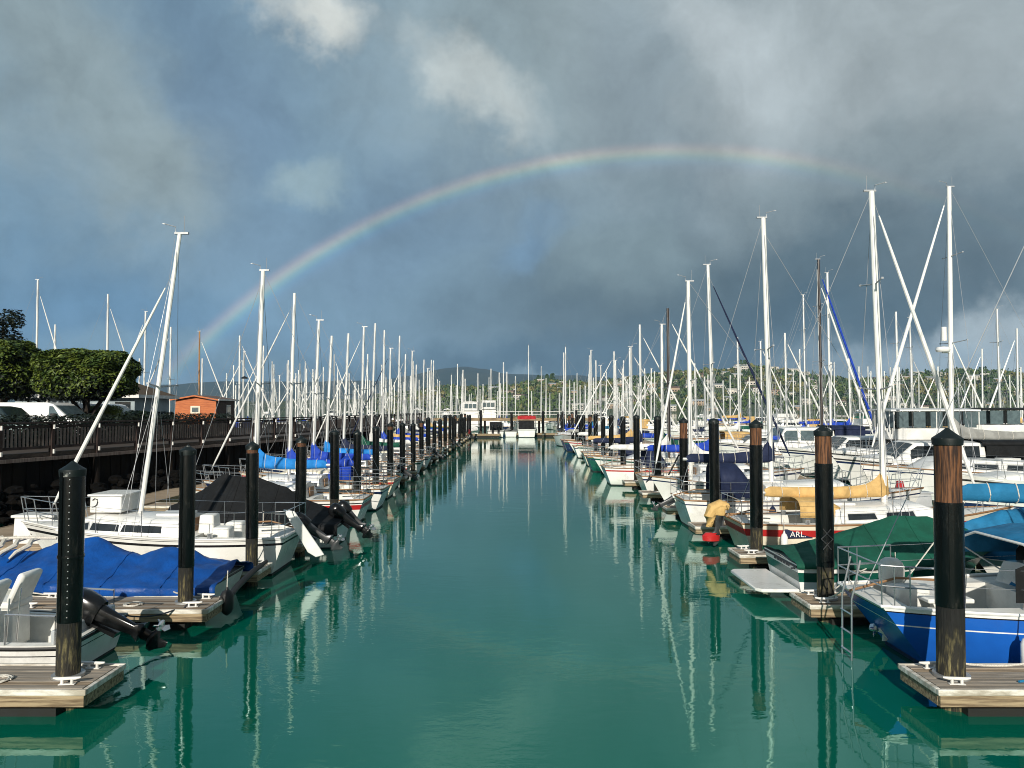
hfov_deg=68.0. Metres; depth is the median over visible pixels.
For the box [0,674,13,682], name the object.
rope coil
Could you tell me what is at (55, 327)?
sailboat
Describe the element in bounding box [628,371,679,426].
sailboat
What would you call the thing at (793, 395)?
sailboat
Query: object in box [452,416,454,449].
mooring pile
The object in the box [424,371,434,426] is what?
sailboat
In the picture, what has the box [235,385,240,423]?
sailboat
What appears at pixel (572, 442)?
sailboat
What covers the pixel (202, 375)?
sailboat
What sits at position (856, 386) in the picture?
sailboat
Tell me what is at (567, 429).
sailboat
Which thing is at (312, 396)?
sailboat
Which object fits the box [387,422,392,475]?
mooring pile
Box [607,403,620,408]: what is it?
hillside house
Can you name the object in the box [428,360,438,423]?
sailboat
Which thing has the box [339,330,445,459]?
sailboat
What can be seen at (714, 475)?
mooring pile
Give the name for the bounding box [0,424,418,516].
seawall
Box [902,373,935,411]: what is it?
sailboat
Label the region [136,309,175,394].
sailboat
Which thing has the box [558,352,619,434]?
sailboat
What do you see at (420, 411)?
sailboat
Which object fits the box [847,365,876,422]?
sailboat
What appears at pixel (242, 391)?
sailboat
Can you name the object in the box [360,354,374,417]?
sailboat
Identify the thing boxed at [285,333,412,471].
sailboat
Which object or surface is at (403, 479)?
finger dock
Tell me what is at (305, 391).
sailboat
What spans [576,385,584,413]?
sailboat
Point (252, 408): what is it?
hills
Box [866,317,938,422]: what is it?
sailboat
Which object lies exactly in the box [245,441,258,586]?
mooring pile
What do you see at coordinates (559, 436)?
sailboat
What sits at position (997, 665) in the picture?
mooring line
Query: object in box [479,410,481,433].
mooring pile
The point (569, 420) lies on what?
mooring pile
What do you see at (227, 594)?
fender
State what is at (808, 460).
motor yacht
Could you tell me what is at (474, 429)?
motorboat
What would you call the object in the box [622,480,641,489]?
finger dock
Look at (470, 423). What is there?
mooring pile
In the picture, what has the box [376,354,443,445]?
sailboat
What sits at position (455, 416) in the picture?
mooring pile
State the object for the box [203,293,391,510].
sailboat
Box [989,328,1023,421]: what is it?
sailboat
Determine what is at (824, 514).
mooring pile
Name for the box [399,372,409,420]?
sailboat
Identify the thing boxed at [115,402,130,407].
door
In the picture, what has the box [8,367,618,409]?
mountain
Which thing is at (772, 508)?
fender
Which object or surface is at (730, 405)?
sailboat
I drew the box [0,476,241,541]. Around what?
walkway float
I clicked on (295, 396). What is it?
sailboat
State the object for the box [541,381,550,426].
sailboat
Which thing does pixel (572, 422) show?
mooring pile
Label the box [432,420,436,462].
mooring pile
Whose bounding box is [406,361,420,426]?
sailboat
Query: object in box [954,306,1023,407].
sailboat
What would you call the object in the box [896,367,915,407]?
sailboat
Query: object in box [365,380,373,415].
sailboat
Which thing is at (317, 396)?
sailboat
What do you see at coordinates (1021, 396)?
sailboat
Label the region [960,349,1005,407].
sailboat
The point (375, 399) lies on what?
sailboat
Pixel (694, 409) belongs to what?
sailboat
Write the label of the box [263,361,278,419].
sailboat
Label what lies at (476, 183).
sky
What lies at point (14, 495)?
riprap
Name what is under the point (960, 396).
sailboat
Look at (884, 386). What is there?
sailboat
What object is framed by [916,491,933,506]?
dock box
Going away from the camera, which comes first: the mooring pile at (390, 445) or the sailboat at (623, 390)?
the mooring pile at (390, 445)
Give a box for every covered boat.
[0,535,253,596]
[965,508,1023,572]
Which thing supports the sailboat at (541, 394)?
on the water
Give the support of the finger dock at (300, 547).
on the water
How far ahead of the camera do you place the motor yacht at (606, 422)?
127.92 m
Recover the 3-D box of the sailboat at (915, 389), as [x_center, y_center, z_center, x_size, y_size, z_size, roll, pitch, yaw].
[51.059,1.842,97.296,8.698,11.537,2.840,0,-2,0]
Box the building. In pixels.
[15,384,179,432]
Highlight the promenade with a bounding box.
[2,420,424,459]
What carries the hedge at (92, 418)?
on the ground
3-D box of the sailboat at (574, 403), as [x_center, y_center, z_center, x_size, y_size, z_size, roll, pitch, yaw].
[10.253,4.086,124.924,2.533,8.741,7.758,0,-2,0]
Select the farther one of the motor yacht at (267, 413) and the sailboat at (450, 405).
the sailboat at (450, 405)
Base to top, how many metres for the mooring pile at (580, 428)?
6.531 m
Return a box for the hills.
[240,370,1023,412]
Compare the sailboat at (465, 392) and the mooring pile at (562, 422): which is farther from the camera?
the sailboat at (465, 392)
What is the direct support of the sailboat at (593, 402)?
on the water
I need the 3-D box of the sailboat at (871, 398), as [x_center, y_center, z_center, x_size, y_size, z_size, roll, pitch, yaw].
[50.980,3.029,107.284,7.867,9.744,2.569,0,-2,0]
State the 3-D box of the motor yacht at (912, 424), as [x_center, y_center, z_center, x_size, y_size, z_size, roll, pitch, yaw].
[21.611,3.495,40.906,11.023,4.370,3.700,0,-2,0]
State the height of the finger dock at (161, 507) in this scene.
0.606 m
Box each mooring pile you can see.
[51,461,86,710]
[175,445,196,624]
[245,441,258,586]
[295,436,306,556]
[330,429,339,505]
[353,430,361,492]
[372,426,379,483]
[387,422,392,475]
[400,422,405,484]
[411,423,415,475]
[419,420,423,471]
[426,417,430,466]
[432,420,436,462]
[438,419,441,458]
[443,415,446,455]
[448,414,451,452]
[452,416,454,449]
[454,415,456,447]
[458,418,460,445]
[460,413,462,443]
[463,417,464,442]
[466,415,468,439]
[469,415,470,438]
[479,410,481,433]
[510,412,512,430]
[542,411,544,436]
[557,413,559,431]
[561,411,563,431]
[568,414,570,427]
[571,412,573,438]
[575,414,578,440]
[578,415,581,440]
[582,415,585,444]
[588,414,591,445]
[593,413,597,450]
[601,417,605,454]
[609,415,613,455]
[620,416,625,464]
[633,415,639,486]
[653,416,660,498]
[679,417,687,492]
[708,418,719,502]
[748,419,764,567]
[813,425,837,622]
[931,428,970,711]
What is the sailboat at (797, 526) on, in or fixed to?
on the water
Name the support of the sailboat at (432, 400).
on the water
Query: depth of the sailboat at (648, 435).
57.46 m
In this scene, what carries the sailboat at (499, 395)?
on the water
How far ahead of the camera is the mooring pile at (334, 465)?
24.31 m
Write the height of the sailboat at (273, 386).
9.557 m
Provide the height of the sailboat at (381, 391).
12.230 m
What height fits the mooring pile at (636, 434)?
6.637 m
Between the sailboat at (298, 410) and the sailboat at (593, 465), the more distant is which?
the sailboat at (298, 410)
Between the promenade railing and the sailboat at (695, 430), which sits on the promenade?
the promenade railing
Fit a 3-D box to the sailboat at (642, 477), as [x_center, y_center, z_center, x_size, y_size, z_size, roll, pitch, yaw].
[9.529,-0.270,35.029,7.767,11.400,2.652,0,-2,0]
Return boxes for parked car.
[0,406,44,446]
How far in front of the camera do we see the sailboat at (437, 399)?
148.72 m
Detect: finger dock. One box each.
[0,661,125,716]
[6,540,305,551]
[29,593,223,629]
[144,503,175,510]
[240,560,272,585]
[400,476,407,481]
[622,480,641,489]
[638,490,663,501]
[662,505,679,518]
[687,522,731,538]
[728,545,981,569]
[789,589,870,624]
[898,661,1023,716]
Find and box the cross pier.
[424,411,599,433]
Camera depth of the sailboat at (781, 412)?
146.21 m
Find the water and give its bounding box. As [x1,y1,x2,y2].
[0,410,1023,767]
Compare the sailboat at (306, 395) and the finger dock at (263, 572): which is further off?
the sailboat at (306, 395)
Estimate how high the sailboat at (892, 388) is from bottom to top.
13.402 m
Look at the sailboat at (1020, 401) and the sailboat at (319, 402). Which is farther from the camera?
the sailboat at (319, 402)
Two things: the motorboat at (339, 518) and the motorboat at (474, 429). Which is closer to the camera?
the motorboat at (339, 518)
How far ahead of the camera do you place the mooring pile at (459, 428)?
80.88 m
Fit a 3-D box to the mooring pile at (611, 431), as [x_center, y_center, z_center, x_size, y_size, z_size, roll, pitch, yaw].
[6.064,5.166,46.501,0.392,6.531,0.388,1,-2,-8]
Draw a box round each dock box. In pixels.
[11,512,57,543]
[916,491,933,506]
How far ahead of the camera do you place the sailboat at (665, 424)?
101.64 m
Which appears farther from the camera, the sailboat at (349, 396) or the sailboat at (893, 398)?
the sailboat at (349, 396)
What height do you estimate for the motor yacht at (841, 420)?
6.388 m
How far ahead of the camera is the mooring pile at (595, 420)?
55.36 m
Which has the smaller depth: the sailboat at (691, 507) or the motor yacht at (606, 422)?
the sailboat at (691, 507)
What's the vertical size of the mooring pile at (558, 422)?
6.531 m
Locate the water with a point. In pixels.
(510, 602)
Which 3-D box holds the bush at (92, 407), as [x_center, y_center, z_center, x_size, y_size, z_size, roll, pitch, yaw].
[-21.603,2.033,39.462,1.227,1.873,1.475,0,-2,0]
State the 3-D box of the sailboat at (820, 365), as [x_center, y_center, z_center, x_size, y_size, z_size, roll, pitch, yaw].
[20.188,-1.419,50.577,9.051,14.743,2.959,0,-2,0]
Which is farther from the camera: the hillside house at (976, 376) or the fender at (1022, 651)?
the hillside house at (976, 376)
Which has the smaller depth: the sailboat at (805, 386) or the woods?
the sailboat at (805, 386)
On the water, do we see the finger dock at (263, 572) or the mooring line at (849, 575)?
the finger dock at (263, 572)
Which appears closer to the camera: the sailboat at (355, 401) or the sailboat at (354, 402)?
the sailboat at (354, 402)
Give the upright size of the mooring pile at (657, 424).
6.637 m
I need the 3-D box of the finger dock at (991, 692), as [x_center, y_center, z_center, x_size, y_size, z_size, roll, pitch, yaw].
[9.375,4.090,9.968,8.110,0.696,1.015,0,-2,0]
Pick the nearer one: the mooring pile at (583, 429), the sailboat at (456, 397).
the mooring pile at (583, 429)
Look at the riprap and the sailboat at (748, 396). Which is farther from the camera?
the sailboat at (748, 396)
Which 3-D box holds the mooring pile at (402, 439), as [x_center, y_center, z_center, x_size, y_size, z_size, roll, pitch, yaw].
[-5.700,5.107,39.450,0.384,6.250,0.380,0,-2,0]
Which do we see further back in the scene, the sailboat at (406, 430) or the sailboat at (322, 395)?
the sailboat at (322, 395)
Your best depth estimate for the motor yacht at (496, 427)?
107.30 m
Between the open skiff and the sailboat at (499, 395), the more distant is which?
the sailboat at (499, 395)
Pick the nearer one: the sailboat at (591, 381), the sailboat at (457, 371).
the sailboat at (591, 381)
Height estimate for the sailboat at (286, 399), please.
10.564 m
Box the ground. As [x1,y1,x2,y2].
[21,428,308,446]
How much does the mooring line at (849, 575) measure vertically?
0.342 m
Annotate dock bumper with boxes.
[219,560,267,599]
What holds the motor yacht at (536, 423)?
on the water
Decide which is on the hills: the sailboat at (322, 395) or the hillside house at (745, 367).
the hillside house at (745, 367)
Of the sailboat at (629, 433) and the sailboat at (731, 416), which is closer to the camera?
the sailboat at (629, 433)
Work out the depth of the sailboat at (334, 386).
117.24 m
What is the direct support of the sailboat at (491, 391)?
on the water
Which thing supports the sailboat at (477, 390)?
on the water
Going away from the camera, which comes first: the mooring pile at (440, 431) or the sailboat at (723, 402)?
the mooring pile at (440, 431)
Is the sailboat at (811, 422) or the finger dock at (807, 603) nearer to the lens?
the finger dock at (807, 603)
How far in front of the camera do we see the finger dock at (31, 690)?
9.66 m
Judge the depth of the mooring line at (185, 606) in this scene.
13.02 m
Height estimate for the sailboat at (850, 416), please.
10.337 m
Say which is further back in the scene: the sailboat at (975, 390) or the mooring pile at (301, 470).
the sailboat at (975, 390)
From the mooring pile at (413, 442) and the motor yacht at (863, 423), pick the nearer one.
the mooring pile at (413, 442)
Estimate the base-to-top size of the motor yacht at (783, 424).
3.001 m
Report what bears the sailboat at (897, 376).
on the water
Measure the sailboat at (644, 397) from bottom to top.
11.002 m
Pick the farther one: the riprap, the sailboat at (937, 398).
the sailboat at (937, 398)
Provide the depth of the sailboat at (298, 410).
97.89 m
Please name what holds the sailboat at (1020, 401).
on the water
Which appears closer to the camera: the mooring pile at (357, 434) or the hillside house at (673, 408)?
the mooring pile at (357, 434)
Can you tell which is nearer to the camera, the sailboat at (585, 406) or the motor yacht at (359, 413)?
the motor yacht at (359, 413)
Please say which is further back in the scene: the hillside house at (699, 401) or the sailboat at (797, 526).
the hillside house at (699, 401)
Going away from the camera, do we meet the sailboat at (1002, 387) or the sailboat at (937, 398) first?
the sailboat at (937, 398)
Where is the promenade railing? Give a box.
[0,413,425,463]
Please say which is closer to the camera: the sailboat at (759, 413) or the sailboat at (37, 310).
the sailboat at (37, 310)
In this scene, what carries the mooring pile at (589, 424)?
in the water
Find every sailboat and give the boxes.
[19,276,56,348]
[21,216,344,575]
[49,324,62,349]
[87,294,124,350]
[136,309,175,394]
[148,327,197,411]
[172,327,223,396]
[184,358,220,395]
[196,258,373,520]
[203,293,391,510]
[210,335,276,427]
[217,365,254,406]
[224,351,275,419]
[225,360,267,427]
[234,346,299,421]
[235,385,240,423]
[239,313,400,498]
[244,383,253,419]
[249,373,306,421]
[260,360,313,421]
[261,336,418,487]
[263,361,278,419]
[265,368,311,421]
[267,378,278,419]
[270,368,322,421]
[283,369,313,420]
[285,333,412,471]
[289,374,301,416]
[294,368,303,416]
[299,361,310,418]
[299,367,346,417]
[305,369,319,420]
[307,323,424,474]
[311,369,321,415]
[312,354,353,419]
[318,387,321,417]
[319,323,431,469]
[325,372,370,414]
[331,365,342,417]
[335,383,343,415]
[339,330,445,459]
[346,345,440,456]
[348,382,359,414]
[351,382,358,414]
[356,384,360,414]
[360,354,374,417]
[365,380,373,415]
[373,385,380,413]
[374,336,445,452]
[375,365,387,415]
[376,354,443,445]
[380,382,391,416]
[381,347,460,447]
[385,365,451,440]
[390,382,399,432]
[391,379,396,420]
[394,360,459,442]
[395,372,402,420]
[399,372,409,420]
[405,376,416,429]
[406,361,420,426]
[407,360,470,438]
[412,372,457,434]
[413,366,457,437]
[414,380,422,419]
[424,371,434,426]
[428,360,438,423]
[433,381,445,424]
[434,378,442,417]
[445,386,455,416]
[446,373,455,424]
[452,364,462,417]
[452,385,460,412]
[456,370,468,413]
[458,379,469,415]
[477,373,482,409]
[486,381,496,409]
[494,373,505,423]
[496,383,505,421]
[497,362,509,422]
[500,372,514,429]
[510,377,520,415]
[522,344,536,432]
[536,366,545,417]
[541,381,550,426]
[552,393,559,430]
[554,345,578,446]
[555,350,619,438]
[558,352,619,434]
[560,360,620,448]
[563,365,644,451]
[567,351,652,451]
[567,380,571,422]
[568,382,579,427]
[572,357,653,457]
[576,348,672,453]
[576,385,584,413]
[580,343,679,465]
[580,392,586,423]
[583,355,594,424]
[584,325,697,471]
[586,378,598,422]
[592,320,724,473]
[600,308,745,485]
[602,372,610,415]
[604,385,633,419]
[607,368,628,424]
[607,392,621,420]
[617,360,628,415]
[618,368,657,429]
[618,383,652,425]
[626,368,663,428]
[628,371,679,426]
[635,259,803,489]
[645,370,687,438]
[646,274,850,504]
[650,205,923,527]
[671,377,732,439]
[672,363,722,436]
[677,380,706,423]
[692,373,729,422]
[693,337,743,440]
[694,375,724,424]
[702,176,1013,546]
[706,380,737,426]
[715,375,746,423]
[719,366,764,430]
[725,339,797,428]
[725,383,763,430]
[733,377,754,414]
[737,333,826,431]
[740,362,795,430]
[746,389,760,416]
[748,254,874,468]
[766,277,873,435]
[771,292,842,426]
[773,381,798,418]
[774,349,817,426]
[778,267,869,424]
[779,371,811,418]
[788,377,828,417]
[789,365,848,425]
[815,358,870,424]
[816,362,852,418]
[828,362,859,423]
[837,247,1023,662]
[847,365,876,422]
[849,312,933,433]
[851,365,875,418]
[852,371,873,416]
[861,181,1023,501]
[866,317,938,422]
[872,371,892,407]
[885,367,905,407]
[886,368,910,407]
[888,358,935,407]
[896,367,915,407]
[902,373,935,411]
[918,341,982,407]
[919,366,957,411]
[947,378,971,407]
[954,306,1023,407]
[954,381,978,407]
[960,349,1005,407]
[960,374,981,407]
[985,362,1016,407]
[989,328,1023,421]
[993,375,1023,407]
[1001,368,1023,423]
[1015,380,1023,424]
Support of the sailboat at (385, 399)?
on the water
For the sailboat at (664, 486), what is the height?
9.750 m
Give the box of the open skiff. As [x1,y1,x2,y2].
[0,568,169,662]
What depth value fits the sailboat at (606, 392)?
178.29 m
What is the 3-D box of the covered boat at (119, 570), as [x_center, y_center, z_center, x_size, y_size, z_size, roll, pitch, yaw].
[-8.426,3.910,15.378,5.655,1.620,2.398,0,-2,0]
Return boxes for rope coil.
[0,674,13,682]
[123,601,143,606]
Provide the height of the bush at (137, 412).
1.631 m
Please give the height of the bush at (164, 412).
1.559 m
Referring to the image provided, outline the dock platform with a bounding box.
[0,542,41,550]
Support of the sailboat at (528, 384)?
on the water
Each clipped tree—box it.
[0,339,40,401]
[29,348,143,417]
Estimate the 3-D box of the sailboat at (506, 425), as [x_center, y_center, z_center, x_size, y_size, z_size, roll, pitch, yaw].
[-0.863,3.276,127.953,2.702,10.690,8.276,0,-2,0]
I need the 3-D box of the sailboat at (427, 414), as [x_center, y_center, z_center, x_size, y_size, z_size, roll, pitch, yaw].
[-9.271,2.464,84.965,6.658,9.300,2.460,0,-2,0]
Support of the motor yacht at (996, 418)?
on the water
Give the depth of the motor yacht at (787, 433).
50.21 m
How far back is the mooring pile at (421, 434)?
47.69 m
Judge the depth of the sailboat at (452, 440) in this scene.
71.43 m
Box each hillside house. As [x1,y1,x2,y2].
[513,394,525,399]
[571,403,584,409]
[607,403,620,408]
[664,405,676,410]
[670,386,679,391]
[692,399,703,405]
[714,384,722,387]
[727,388,736,393]
[740,365,748,369]
[745,380,754,384]
[771,389,779,394]
[833,400,845,405]
[966,375,979,379]
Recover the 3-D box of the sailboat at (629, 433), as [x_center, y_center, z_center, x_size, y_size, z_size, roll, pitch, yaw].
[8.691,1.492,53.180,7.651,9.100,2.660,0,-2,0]
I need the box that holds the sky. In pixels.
[0,0,1023,385]
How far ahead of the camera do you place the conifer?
41.59 m
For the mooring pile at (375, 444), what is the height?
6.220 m
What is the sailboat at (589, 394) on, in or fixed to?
on the water
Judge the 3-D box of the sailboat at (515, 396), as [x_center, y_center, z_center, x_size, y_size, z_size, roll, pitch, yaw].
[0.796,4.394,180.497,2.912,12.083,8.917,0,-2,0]
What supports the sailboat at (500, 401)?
on the water
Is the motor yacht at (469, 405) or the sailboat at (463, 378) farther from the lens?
the sailboat at (463, 378)
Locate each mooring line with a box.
[128,600,190,616]
[834,568,866,589]
[966,663,1023,666]
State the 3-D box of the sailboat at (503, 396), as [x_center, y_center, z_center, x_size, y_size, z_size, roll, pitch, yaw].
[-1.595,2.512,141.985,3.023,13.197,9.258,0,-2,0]
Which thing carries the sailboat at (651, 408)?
on the water
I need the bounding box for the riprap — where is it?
[0,449,323,525]
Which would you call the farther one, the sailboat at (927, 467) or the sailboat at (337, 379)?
the sailboat at (337, 379)
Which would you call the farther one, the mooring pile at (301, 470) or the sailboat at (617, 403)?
the sailboat at (617, 403)
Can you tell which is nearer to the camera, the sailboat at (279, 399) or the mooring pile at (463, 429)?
the mooring pile at (463, 429)
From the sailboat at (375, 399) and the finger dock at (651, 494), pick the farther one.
the sailboat at (375, 399)
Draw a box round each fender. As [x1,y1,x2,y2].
[220,571,233,615]
[769,497,775,511]
[781,520,787,544]
[1020,638,1023,662]
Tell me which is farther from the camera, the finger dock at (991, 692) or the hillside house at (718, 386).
the hillside house at (718, 386)
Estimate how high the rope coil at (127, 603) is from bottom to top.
0.033 m
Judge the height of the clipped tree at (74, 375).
4.684 m
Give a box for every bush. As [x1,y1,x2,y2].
[82,405,101,417]
[98,405,123,435]
[120,410,151,422]
[149,411,177,426]
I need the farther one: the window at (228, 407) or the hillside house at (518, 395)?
the hillside house at (518, 395)
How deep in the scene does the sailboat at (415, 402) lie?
75.95 m
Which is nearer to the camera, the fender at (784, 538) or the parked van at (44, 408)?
the fender at (784, 538)
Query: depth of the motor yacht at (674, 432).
94.91 m
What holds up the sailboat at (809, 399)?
on the water
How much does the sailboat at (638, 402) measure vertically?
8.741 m
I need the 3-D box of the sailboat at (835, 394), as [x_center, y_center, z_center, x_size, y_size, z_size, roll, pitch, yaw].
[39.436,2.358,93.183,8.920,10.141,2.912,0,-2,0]
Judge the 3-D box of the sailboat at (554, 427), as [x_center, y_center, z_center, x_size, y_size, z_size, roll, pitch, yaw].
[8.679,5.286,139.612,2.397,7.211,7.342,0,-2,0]
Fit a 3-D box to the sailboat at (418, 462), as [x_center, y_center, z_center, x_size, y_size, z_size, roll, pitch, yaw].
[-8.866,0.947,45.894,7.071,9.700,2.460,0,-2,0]
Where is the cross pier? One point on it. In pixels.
(506, 419)
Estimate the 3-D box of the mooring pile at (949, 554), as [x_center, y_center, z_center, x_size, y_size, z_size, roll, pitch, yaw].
[5.771,3.908,9.974,0.452,6.660,0.447,0,-2,0]
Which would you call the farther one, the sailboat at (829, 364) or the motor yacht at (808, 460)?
the sailboat at (829, 364)
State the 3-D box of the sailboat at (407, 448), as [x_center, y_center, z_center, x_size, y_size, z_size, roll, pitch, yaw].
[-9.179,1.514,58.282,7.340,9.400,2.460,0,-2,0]
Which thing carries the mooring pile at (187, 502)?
in the water
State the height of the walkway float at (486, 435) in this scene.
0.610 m
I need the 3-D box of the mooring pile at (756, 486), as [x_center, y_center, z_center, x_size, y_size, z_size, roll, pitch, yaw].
[6.050,4.205,18.767,0.404,6.660,0.400,0,-2,0]
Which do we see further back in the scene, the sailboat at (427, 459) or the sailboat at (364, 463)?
the sailboat at (427, 459)
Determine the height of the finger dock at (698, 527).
0.606 m
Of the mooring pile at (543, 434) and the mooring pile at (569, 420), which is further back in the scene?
the mooring pile at (543, 434)
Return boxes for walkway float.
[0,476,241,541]
[471,434,499,437]
[504,433,556,436]
[642,441,813,479]
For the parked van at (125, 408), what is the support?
on the ground
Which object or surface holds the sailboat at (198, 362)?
on the water
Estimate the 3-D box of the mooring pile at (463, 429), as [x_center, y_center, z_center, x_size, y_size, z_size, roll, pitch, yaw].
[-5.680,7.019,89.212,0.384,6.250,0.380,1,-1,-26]
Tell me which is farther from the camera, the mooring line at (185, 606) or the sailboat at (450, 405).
the sailboat at (450, 405)
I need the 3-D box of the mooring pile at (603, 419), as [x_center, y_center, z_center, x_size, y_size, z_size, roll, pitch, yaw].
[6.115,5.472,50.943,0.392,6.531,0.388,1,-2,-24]
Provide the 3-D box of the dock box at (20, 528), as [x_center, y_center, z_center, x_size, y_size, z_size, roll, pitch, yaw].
[-12.050,3.671,19.387,1.080,0.725,0.680,0,-2,0]
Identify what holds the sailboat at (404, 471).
on the water
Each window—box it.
[190,406,199,413]
[226,405,230,417]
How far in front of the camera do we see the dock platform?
18.77 m
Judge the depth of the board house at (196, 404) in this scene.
62.15 m
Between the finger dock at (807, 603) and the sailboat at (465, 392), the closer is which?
the finger dock at (807, 603)
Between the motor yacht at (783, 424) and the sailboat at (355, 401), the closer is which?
the motor yacht at (783, 424)
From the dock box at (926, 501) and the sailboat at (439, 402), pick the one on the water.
the sailboat at (439, 402)
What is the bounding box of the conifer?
[0,309,49,401]
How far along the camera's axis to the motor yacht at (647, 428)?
106.13 m
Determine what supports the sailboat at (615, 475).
on the water
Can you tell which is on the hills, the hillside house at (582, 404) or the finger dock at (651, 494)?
the hillside house at (582, 404)
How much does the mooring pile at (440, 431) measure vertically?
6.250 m
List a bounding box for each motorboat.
[166,474,375,548]
[447,424,477,433]
[504,427,517,436]
[731,515,988,593]
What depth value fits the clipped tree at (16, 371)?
36.38 m
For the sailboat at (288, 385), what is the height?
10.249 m
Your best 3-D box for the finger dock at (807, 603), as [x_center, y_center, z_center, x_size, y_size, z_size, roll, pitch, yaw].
[9.375,4.228,14.066,8.110,0.696,1.015,0,-2,0]
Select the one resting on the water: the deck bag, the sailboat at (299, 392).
the sailboat at (299, 392)
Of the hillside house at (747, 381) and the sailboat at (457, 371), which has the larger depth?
the hillside house at (747, 381)
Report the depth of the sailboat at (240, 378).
76.11 m
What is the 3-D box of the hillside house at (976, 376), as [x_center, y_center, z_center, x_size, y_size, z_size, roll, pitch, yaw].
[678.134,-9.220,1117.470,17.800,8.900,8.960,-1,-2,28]
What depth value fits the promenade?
33.90 m
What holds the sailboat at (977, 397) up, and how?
on the water
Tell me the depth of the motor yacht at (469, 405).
118.76 m
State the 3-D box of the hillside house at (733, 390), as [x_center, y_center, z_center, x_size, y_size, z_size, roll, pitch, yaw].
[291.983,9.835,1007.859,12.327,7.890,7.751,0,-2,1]
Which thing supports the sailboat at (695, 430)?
on the water
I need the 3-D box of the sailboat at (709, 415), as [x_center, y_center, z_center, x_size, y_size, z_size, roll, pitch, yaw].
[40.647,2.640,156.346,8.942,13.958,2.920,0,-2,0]
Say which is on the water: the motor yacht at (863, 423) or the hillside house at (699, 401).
the motor yacht at (863, 423)
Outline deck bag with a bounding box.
[895,481,903,486]
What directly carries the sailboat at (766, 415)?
on the water
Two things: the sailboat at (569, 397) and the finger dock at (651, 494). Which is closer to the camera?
the finger dock at (651, 494)
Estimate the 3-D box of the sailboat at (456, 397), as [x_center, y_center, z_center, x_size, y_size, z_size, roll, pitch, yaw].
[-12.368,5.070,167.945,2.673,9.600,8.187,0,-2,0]
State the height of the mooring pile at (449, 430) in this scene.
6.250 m
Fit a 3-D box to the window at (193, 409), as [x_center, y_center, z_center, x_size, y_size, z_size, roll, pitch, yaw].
[-25.900,2.103,62.102,0.780,0.620,0.075,0,-2,0]
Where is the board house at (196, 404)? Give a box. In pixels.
[170,395,238,425]
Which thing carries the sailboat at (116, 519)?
on the water
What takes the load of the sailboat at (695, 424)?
on the water
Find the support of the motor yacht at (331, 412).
on the water
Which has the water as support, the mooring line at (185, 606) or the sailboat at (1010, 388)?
the sailboat at (1010, 388)
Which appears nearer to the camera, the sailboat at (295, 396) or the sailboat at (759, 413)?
the sailboat at (295, 396)
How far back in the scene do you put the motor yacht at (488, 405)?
119.77 m
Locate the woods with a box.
[373,359,1023,412]
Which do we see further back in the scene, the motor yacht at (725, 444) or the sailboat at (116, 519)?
the motor yacht at (725, 444)
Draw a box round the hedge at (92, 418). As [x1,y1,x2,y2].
[0,412,234,447]
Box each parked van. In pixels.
[0,402,93,444]
[78,404,142,429]
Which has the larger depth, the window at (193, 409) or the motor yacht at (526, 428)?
the motor yacht at (526, 428)
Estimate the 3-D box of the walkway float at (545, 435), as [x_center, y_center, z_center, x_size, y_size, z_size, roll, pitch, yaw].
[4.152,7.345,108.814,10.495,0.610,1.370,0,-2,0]
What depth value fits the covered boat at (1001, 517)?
16.34 m
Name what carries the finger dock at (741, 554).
on the water
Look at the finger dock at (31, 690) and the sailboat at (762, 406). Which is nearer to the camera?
the finger dock at (31, 690)
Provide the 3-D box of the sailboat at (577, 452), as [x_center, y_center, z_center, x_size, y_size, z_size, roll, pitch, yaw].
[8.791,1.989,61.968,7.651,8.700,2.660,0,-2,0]
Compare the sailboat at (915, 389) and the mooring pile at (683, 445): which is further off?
the sailboat at (915, 389)
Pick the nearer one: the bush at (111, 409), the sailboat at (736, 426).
the bush at (111, 409)
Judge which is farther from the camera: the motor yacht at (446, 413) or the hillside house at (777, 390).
the hillside house at (777, 390)
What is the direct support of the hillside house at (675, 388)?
on the hills
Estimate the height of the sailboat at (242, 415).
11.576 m
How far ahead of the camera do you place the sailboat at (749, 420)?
129.79 m
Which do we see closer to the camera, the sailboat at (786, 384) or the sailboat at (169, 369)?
the sailboat at (786, 384)
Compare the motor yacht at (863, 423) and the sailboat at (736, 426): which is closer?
the sailboat at (736, 426)
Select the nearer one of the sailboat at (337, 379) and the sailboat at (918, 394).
the sailboat at (337, 379)
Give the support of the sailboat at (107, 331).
on the water
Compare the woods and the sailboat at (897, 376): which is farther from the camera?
the woods
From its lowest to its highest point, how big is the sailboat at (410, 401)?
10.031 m
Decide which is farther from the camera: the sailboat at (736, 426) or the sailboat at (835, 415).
the sailboat at (835, 415)
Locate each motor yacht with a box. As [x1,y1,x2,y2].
[247,394,303,427]
[329,406,338,415]
[333,412,394,437]
[442,408,452,423]
[457,389,483,433]
[475,390,501,433]
[487,421,504,437]
[517,415,535,436]
[534,417,541,427]
[546,421,556,429]
[592,404,608,430]
[628,419,679,430]
[664,410,708,434]
[696,431,766,452]
[719,431,766,439]
[731,425,864,453]
[742,416,764,421]
[763,419,819,428]
[772,400,795,422]
[776,383,914,474]
[807,414,846,422]
[811,408,980,482]
[832,439,1023,485]
[852,396,871,428]
[954,408,1023,439]
[962,457,1023,507]
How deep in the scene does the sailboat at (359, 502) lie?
26.31 m
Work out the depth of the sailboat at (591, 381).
84.52 m
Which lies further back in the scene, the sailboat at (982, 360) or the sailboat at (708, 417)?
the sailboat at (708, 417)
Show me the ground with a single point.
(247, 431)
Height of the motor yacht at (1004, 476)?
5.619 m
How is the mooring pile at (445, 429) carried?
in the water
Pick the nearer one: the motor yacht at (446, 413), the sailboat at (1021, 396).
the sailboat at (1021, 396)

